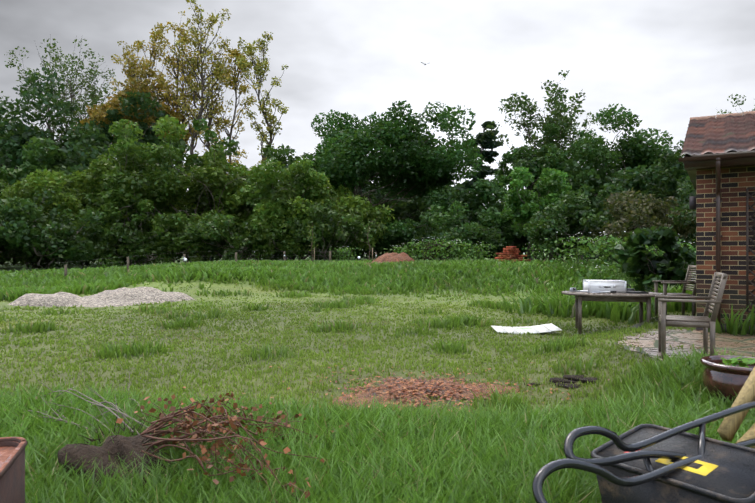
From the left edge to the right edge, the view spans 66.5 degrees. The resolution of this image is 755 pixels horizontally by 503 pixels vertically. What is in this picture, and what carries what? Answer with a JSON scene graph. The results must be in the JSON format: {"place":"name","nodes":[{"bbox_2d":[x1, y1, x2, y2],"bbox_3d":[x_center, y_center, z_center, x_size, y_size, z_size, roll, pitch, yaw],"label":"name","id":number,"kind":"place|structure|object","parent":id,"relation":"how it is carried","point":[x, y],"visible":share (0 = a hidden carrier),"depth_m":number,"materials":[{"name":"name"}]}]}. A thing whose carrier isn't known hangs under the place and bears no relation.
{"place":"outdoors","nodes":[
{"label":"outdoors","id":0,"kind":"place"},
{"bbox_2d":[0,260,625,301],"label":"tall bank grass","id":1,"kind":"structure","parent":0,"point":[11,293],"depth_m":20.77,"materials":[{"name":"green plant"}]},
{"bbox_2d":[0,253,754,502],"bbox_3d":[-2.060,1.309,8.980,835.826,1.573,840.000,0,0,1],"label":"terrain","id":2,"kind":"structure","parent":0,"point":[217,287],"depth_m":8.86,"materials":[{"name":"green plant"}]},
{"bbox_2d":[0,178,8,204],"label":"willow tree","id":3,"kind":"object","parent":2,"relation":"on","point":[3,184],"visible":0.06,"depth_m":38.18,"materials":[{"name":"green plant"}]},
{"bbox_2d":[0,213,22,252],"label":"hedge","id":4,"kind":"object","parent":2,"relation":"on","point":[7,246],"visible":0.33,"depth_m":31.61,"materials":[{"name":"green plant"}]},
{"bbox_2d":[0,437,27,502],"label":"planter","id":5,"kind":"object","parent":2,"relation":"on","point":[12,469],"visible":1,"depth_m":2.05,"materials":[{"name":"metal"}]},
{"bbox_2d":[0,221,30,267],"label":"shrub","id":6,"kind":"object","parent":2,"relation":"on","point":[16,260],"visible":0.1,"depth_m":36.11,"materials":[{"name":"green plant"}]},
{"bbox_2d":[0,214,54,268],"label":"shrub","id":7,"kind":"object","parent":2,"relation":"on","point":[13,252],"visible":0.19,"depth_m":35.30,"materials":[{"name":"green plant"}]},
{"bbox_2d":[0,67,85,181],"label":"dark tree","id":8,"kind":"object","parent":2,"relation":"on","point":[15,136],"visible":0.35,"depth_m":47.68,"materials":[{"name":"green plant"}]},
{"bbox_2d":[0,169,94,267],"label":"willow tree","id":9,"kind":"object","parent":2,"relation":"on","point":[53,181],"visible":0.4,"depth_m":36.54,"materials":[{"name":"green plant"}]},
{"bbox_2d":[0,136,99,266],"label":"willow tree","id":10,"kind":"object","parent":2,"relation":"on","point":[35,153],"visible":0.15,"depth_m":41.21,"materials":[{"name":"green plant"}]},
{"bbox_2d":[0,188,107,269],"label":"hedge","id":11,"kind":"object","parent":2,"relation":"on","point":[52,234],"visible":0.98,"depth_m":31.87,"materials":[{"name":"green plant"}]},
{"bbox_2d":[0,34,120,261],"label":"thin tree","id":12,"kind":"object","parent":2,"relation":"on","point":[93,97],"visible":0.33,"depth_m":58.87,"materials":[{"name":"green plant"}]},
{"bbox_2d":[43,221,122,268],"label":"shrub","id":13,"kind":"object","parent":2,"relation":"on","point":[87,263],"visible":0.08,"depth_m":35.90,"materials":[{"name":"green plant"}]},
{"bbox_2d":[7,287,194,306],"bbox_3d":[-7.761,1.274,16.466,4.810,0.489,2.377,0,0,1],"label":"gravel pile","id":14,"kind":"object","parent":2,"relation":"on","point":[124,296],"visible":0.98,"depth_m":15.92,"materials":[{"name":"grey gravel"}]},
{"bbox_2d":[45,88,178,189],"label":"dark tree","id":15,"kind":"object","parent":2,"relation":"on","point":[90,147],"visible":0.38,"depth_m":47.60,"materials":[{"name":"green plant"}]},
{"bbox_2d":[65,153,187,266],"bbox_3d":[-18.139,-2.933,40.477,5.784,8.295,7.990,0,0,28],"label":"willow tree","id":16,"kind":"object","parent":2,"relation":"on","point":[88,180],"visible":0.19,"depth_m":38.78,"materials":[{"name":"green plant"}]},
{"bbox_2d":[86,212,175,266],"bbox_3d":[-15.096,-0.616,35.397,5.971,3.563,4.986,0,0,26],"label":"shrub","id":17,"kind":"object","parent":2,"relation":"on","point":[140,244],"visible":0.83,"depth_m":34.61,"materials":[{"name":"green plant"}]},
{"bbox_2d":[73,64,189,150],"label":"bronze tree","id":18,"kind":"object","parent":2,"relation":"on","point":[99,113],"visible":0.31,"depth_m":52.16,"materials":[{"name":"orange plant"}]},
{"bbox_2d":[84,119,190,264],"bbox_3d":[-15.972,-3.671,38.369,7.072,9.784,7.664,0,0,1],"label":"willow tree","id":19,"kind":"object","parent":2,"relation":"on","point":[121,197],"visible":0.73,"depth_m":36.81,"materials":[{"name":"green plant"}]},
{"bbox_2d":[107,23,175,117],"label":"poplar tree","id":20,"kind":"object","parent":2,"relation":"on","point":[130,72],"visible":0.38,"depth_m":56.66,"materials":[{"name":"green plant"}]},
{"bbox_2d":[105,92,186,230],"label":"dark tree","id":21,"kind":"object","parent":2,"relation":"on","point":[149,137],"visible":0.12,"depth_m":49.44,"materials":[{"name":"green plant"}]},
{"bbox_2d":[138,206,222,262],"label":"hedge","id":22,"kind":"object","parent":2,"relation":"on","point":[217,257],"depth_m":49.68,"materials":[{"name":"green plant"}]},
{"bbox_2d":[149,10,215,262],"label":"poplar tree","id":23,"kind":"object","parent":2,"relation":"on","point":[177,65],"visible":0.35,"depth_m":55.05,"materials":[{"name":"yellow plant"}]},
{"bbox_2d":[147,212,221,263],"bbox_3d":[-12.170,-0.698,36.086,4.821,3.482,4.385,0,0,1],"label":"shrub","id":24,"kind":"object","parent":2,"relation":"on","point":[180,239],"visible":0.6,"depth_m":35.43,"materials":[{"name":"green plant"}]},
{"bbox_2d":[2,251,376,276],"bbox_3d":[-9.561,0.781,28.486,20.795,1.675,0.915,0,0,-26],"label":"stock fence","id":25,"kind":"object","parent":2,"relation":"on","point":[65,269],"visible":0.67,"depth_m":28.17,"materials":[{"name":"brown wood"}]},
{"bbox_2d":[17,373,374,502],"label":"uprooted shrub","id":26,"kind":"object","parent":2,"relation":"on","point":[121,445],"visible":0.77,"depth_m":3.47,"materials":[{"name":"brown plant"}]},
{"bbox_2d":[149,118,245,259],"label":"willow tree","id":27,"kind":"object","parent":2,"relation":"on","point":[192,160],"visible":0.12,"depth_m":42.59,"materials":[{"name":"green plant"}]},
{"bbox_2d":[145,114,253,253],"bbox_3d":[-11.782,-3.736,38.463,6.938,9.561,7.618,0,0,25],"label":"willow tree","id":28,"kind":"object","parent":2,"relation":"on","point":[206,181],"visible":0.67,"depth_m":37.94,"materials":[{"name":"green plant"}]},
{"bbox_2d":[170,0,234,157],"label":"poplar tree","id":29,"kind":"object","parent":2,"relation":"on","point":[219,75],"visible":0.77,"depth_m":54.07,"materials":[{"name":"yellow plant"}]},
{"bbox_2d":[184,212,269,260],"bbox_3d":[-9.128,-0.918,35.385,5.453,3.525,5.368,0,0,-8],"label":"shrub","id":30,"kind":"object","parent":2,"relation":"on","point":[239,242],"visible":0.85,"depth_m":34.40,"materials":[{"name":"green plant"}]},
{"bbox_2d":[209,47,255,174],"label":"poplar tree","id":31,"kind":"object","parent":2,"relation":"on","point":[233,54],"visible":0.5,"depth_m":57.05,"materials":[{"name":"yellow plant"}]},
{"bbox_2d":[188,163,297,261],"bbox_3d":[-8.940,-2.731,39.890,8.630,7.331,7.835,0,0,1],"label":"willow tree","id":32,"kind":"object","parent":2,"relation":"on","point":[236,190],"visible":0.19,"depth_m":38.52,"materials":[{"name":"green plant"}]},
{"bbox_2d":[234,31,288,258],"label":"poplar tree","id":33,"kind":"object","parent":2,"relation":"on","point":[258,72],"visible":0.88,"depth_m":54.61,"materials":[{"name":"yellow plant"}]},
{"bbox_2d":[239,157,329,260],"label":"willow tree","id":34,"kind":"object","parent":2,"relation":"on","point":[270,191],"visible":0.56,"depth_m":36.17,"materials":[{"name":"green plant"}]},
{"bbox_2d":[245,203,345,260],"bbox_3d":[-5.032,-1.120,35.911,6.151,3.892,4.884,0,0,1],"label":"shrub","id":35,"kind":"object","parent":2,"relation":"on","point":[275,238],"visible":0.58,"depth_m":34.73,"materials":[{"name":"green plant"}]},
{"bbox_2d":[259,143,354,259],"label":"willow tree","id":36,"kind":"object","parent":2,"relation":"on","point":[282,153],"visible":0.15,"depth_m":42.69,"materials":[{"name":"green plant"}]},
{"bbox_2d":[307,222,317,260],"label":"sapling","id":37,"kind":"object","parent":2,"relation":"on","point":[311,250],"visible":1,"depth_m":29.99,"materials":[{"name":"green plant"}]},
{"bbox_2d":[283,206,345,260],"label":"shrub","id":38,"kind":"object","parent":2,"relation":"on","point":[308,246],"visible":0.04,"depth_m":37.42,"materials":[{"name":"green plant"}]},
{"bbox_2d":[279,199,375,259],"bbox_3d":[-3.066,-1.253,35.728,5.086,4.219,5.224,0,0,30],"label":"shrub","id":39,"kind":"object","parent":2,"relation":"on","point":[337,235],"visible":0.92,"depth_m":34.47,"materials":[{"name":"green plant"}]},
{"bbox_2d":[283,172,394,260],"bbox_3d":[-3.223,-2.230,39.086,7.755,6.161,8.065,0,0,-26],"label":"willow tree","id":40,"kind":"object","parent":2,"relation":"on","point":[352,205],"visible":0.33,"depth_m":37.26,"materials":[{"name":"green plant"}]},
{"bbox_2d":[355,171,368,194],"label":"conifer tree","id":41,"kind":"object","parent":2,"relation":"on","point":[362,188],"depth_m":60.92,"materials":[{"name":"green plant"}]},
{"bbox_2d":[361,217,377,260],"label":"sapling","id":42,"kind":"object","parent":2,"relation":"on","point":[367,230],"visible":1,"depth_m":31.14,"materials":[{"name":"green plant"}]},
{"bbox_2d":[346,219,412,259],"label":"shrub","id":43,"kind":"object","parent":2,"relation":"on","point":[388,243],"visible":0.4,"depth_m":38.19,"materials":[{"name":"green plant"}]},
{"bbox_2d":[366,252,414,264],"bbox_3d":[0.217,0.413,28.187,3.740,0.758,2.860,0,0,1],"label":"dirt mound","id":44,"kind":"object","parent":2,"relation":"on","point":[393,257],"visible":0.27,"depth_m":28.19,"materials":[{"name":"brown soil"}]},
{"bbox_2d":[308,100,484,256],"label":"sycamore tree","id":45,"kind":"object","parent":2,"relation":"on","point":[404,165],"visible":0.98,"depth_m":42.26,"materials":[{"name":"green plant"}]},
{"bbox_2d":[365,195,446,257],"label":"tree","id":46,"kind":"object","parent":2,"relation":"on","point":[414,207],"visible":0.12,"depth_m":50.33,"materials":[{"name":"green plant"}]},
{"bbox_2d":[358,174,472,226],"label":"tree","id":47,"kind":"object","parent":2,"relation":"on","point":[452,191],"visible":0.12,"depth_m":59.69,"materials":[{"name":"green plant"}]},
{"bbox_2d":[386,204,459,259],"bbox_3d":[2.818,-1.062,37.496,5.402,3.778,4.770,0,0,31],"label":"shrub","id":48,"kind":"object","parent":2,"relation":"on","point":[410,228],"visible":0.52,"depth_m":36.51,"materials":[{"name":"green plant"}]},
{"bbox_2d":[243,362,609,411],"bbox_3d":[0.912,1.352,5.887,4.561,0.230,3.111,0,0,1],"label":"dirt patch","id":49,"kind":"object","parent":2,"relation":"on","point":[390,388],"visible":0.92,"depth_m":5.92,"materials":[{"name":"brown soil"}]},
{"bbox_2d":[422,240,460,260],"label":"shrub","id":50,"kind":"object","parent":2,"relation":"on","point":[436,244],"visible":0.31,"depth_m":33.68,"materials":[{"name":"green plant"}]},
{"bbox_2d":[327,237,561,260],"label":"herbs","id":51,"kind":"object","parent":2,"relation":"on","point":[478,247],"visible":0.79,"depth_m":29.17,"materials":[{"name":"green"}]},
{"bbox_2d":[448,183,470,210],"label":"tree","id":52,"kind":"object","parent":2,"relation":"on","point":[458,186],"depth_m":78.27,"materials":[{"name":"green plant"}]},
{"bbox_2d":[428,200,506,260],"bbox_3d":[5.141,-1.075,33.564,4.409,3.819,4.797,0,0,1],"label":"shrub","id":53,"kind":"object","parent":2,"relation":"on","point":[465,231],"visible":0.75,"depth_m":32.69,"materials":[{"name":"green plant"}]},
{"bbox_2d":[425,178,526,258],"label":"tree","id":54,"kind":"object","parent":2,"relation":"on","point":[496,189],"visible":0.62,"depth_m":39.44,"materials":[{"name":"green plant"}]},
{"bbox_2d":[461,121,502,209],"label":"pine tree","id":55,"kind":"object","parent":2,"relation":"on","point":[484,140],"visible":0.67,"depth_m":69.15,"materials":[{"name":"green plant"}]},
{"bbox_2d":[439,203,546,259],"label":"hedge","id":56,"kind":"object","parent":2,"relation":"on","point":[521,242],"visible":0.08,"depth_m":45.55,"materials":[{"name":"green plant"}]},
{"bbox_2d":[495,246,530,261],"bbox_3d":[6.067,0.251,26.350,1.922,0.990,0.681,0,0,-13],"label":"brick stack","id":57,"kind":"object","parent":2,"relation":"on","point":[515,256],"visible":0.54,"depth_m":26.14,"materials":[{"name":"red brick"}]},
{"bbox_2d":[491,323,561,333],"bbox_3d":[2.711,1.412,10.557,1.170,0.119,0.611,0,0,1],"label":"sheet","id":58,"kind":"object","parent":2,"relation":"on","point":[544,328],"visible":0.96,"depth_m":10.51,"materials":[{"name":"white"}]},
{"bbox_2d":[492,123,570,259],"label":"tree","id":59,"kind":"object","parent":2,"relation":"on","point":[534,162],"visible":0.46,"depth_m":41.89,"materials":[{"name":"green plant"}]},
{"bbox_2d":[500,166,573,259],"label":"bright tree","id":60,"kind":"object","parent":2,"relation":"on","point":[523,204],"visible":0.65,"depth_m":29.68,"materials":[{"name":"green plant"}]},
{"bbox_2d":[485,70,600,260],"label":"tree","id":61,"kind":"object","parent":2,"relation":"on","point":[558,119],"visible":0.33,"depth_m":46.04,"materials":[{"name":"green plant"}]},
{"bbox_2d":[524,375,598,388],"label":"soil clods","id":62,"kind":"object","parent":2,"relation":"on","point":[574,378],"visible":0.65,"depth_m":6.20,"materials":[{"name":"black soil"}]},
{"bbox_2d":[518,207,607,259],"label":"hedge","id":63,"kind":"object","parent":2,"relation":"on","point":[562,254],"depth_m":49.86,"materials":[{"name":"green plant"}]},
{"bbox_2d":[522,190,621,264],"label":"tree","id":64,"kind":"object","parent":2,"relation":"on","point":[577,219],"visible":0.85,"depth_m":23.51,"materials":[{"name":"green plant"}]},
{"bbox_2d":[531,157,642,259],"bbox_3d":[13.270,-2.735,38.230,6.818,7.136,6.434,0,0,-27],"label":"tree","id":65,"kind":"object","parent":2,"relation":"on","point":[585,180],"visible":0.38,"depth_m":36.96,"materials":[{"name":"green plant"}]},
{"bbox_2d":[529,103,685,260],"bbox_3d":[16.435,-4.802,41.071,10.815,11.237,10.383,0,0,45],"label":"tree","id":66,"kind":"object","parent":2,"relation":"on","point":[635,150],"visible":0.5,"depth_m":39.23,"materials":[{"name":"green plant"}]},
{"bbox_2d":[562,291,663,333],"bbox_3d":[4.375,1.141,10.783,1.760,0.743,1.200,0,0,15],"label":"garden table","id":67,"kind":"object","parent":2,"relation":"on","point":[580,297],"visible":0.73,"depth_m":10.48,"materials":[{"name":"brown wood"}]},
{"bbox_2d":[583,280,626,292],"bbox_3d":[4.329,0.665,10.998,0.682,0.228,0.489,0,0,8],"label":"flight case","id":68,"kind":"object","parent":67,"relation":"on","point":[589,286],"visible":0.83,"depth_m":10.78,"materials":[{"name":"silver metal"}]},
{"bbox_2d":[570,284,648,293],"bbox_3d":[4.340,0.686,10.848,1.366,0.171,0.332,0,0,19],"label":"tripod pole gear","id":69,"kind":"object","parent":67,"relation":"on","point":[630,290],"visible":0.9,"depth_m":10.72,"materials":[{"name":"silver metal"}]},
{"bbox_2d":[544,231,695,286],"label":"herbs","id":70,"kind":"object","parent":2,"relation":"on","point":[610,266],"visible":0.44,"depth_m":19.81,"materials":[{"name":"green plant"}]},
{"bbox_2d":[500,283,754,334],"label":"grass","id":71,"kind":"structure","parent":2,"relation":"on","point":[559,305],"depth_m":12.63,"materials":[{"name":"green plant"}]},
{"bbox_2d":[580,165,695,258],"bbox_3d":[11.815,-1.536,26.155,5.167,4.804,6.691,0,0,30],"label":"tree","id":72,"kind":"object","parent":2,"relation":"on","point":[635,179],"visible":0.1,"depth_m":25.61,"materials":[{"name":"green plant"}]},
{"bbox_2d":[588,187,695,258],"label":"tree","id":73,"kind":"object","parent":2,"relation":"on","point":[629,215],"visible":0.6,"depth_m":22.13,"materials":[{"name":"green plant"}]},
{"bbox_2d":[532,401,754,502],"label":"wheelbarrow","id":74,"kind":"object","parent":2,"relation":"on","point":[647,463],"visible":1,"depth_m":2.34,"materials":[{"name":"black paint"}]},
{"bbox_2d":[614,225,695,299],"bbox_3d":[7.517,0.410,15.263,2.053,2.219,2.130,0,0,1],"label":"shrub","id":75,"kind":"object","parent":2,"relation":"on","point":[645,264],"visible":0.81,"depth_m":15.05,"materials":[{"name":"green plant"}]},
{"bbox_2d":[631,140,689,208],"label":"tree","id":76,"kind":"object","parent":2,"relation":"on","point":[682,144],"visible":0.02,"depth_m":40.18,"materials":[{"name":"green plant"}]},
{"bbox_2d":[630,176,695,262],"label":"tree","id":77,"kind":"object","parent":2,"relation":"on","point":[691,213],"visible":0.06,"depth_m":21.28,"materials":[{"name":"green plant"}]},
{"bbox_2d":[633,149,695,245],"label":"tree","id":78,"kind":"object","parent":2,"relation":"on","point":[671,171],"visible":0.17,"depth_m":25.56,"materials":[{"name":"green plant"}]},
{"bbox_2d":[653,265,695,315],"bbox_3d":[5.724,0.768,11.004,0.701,1.005,0.647,0,0,11],"label":"arm chair","id":79,"kind":"object","parent":2,"relation":"on","point":[685,282],"visible":0.56,"depth_m":10.96,"materials":[{"name":"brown wood"}]},
{"bbox_2d":[616,329,754,365],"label":"patio flagstones","id":80,"kind":"object","parent":2,"relation":"on","point":[685,338],"visible":0.52,"depth_m":7.92,"materials":[{"name":"beige stone"}]},
{"bbox_2d":[655,272,727,358],"bbox_3d":[3.698,0.746,6.825,0.701,1.005,0.647,0,0,23],"label":"arm chair","id":81,"kind":"object","parent":80,"relation":"on","point":[705,322],"visible":0.98,"depth_m":6.65,"materials":[{"name":"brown wood"}]},
{"bbox_2d":[679,111,754,333],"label":"brick house","id":82,"kind":"structure","parent":2,"relation":"on","point":[719,163],"depth_m":8.91,"materials":[{"name":"brick"}]},
{"bbox_2d":[700,355,754,411],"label":"plant pot","id":83,"kind":"object","parent":2,"relation":"on","point":[725,375],"visible":0.77,"depth_m":4.80,"materials":[{"name":"ceramic"}]},
{"bbox_2d":[717,367,754,448],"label":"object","id":84,"kind":"object","parent":2,"relation":"on","point":[729,426],"visible":0.28,"depth_m":3.00,"materials":[{"name":"beige wood"}]},
{"bbox_2d":[717,94,754,113],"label":"birch tree","id":85,"kind":"object","parent":2,"relation":"on","point":[734,99],"visible":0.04,"depth_m":49.12,"materials":[{"name":"green plant"}]},
{"bbox_2d":[0,0,754,207],"label":"sky","id":86,"kind":"structure","parent":0,"point":[667,62],"materials":[{"name":"white"}]}
]}

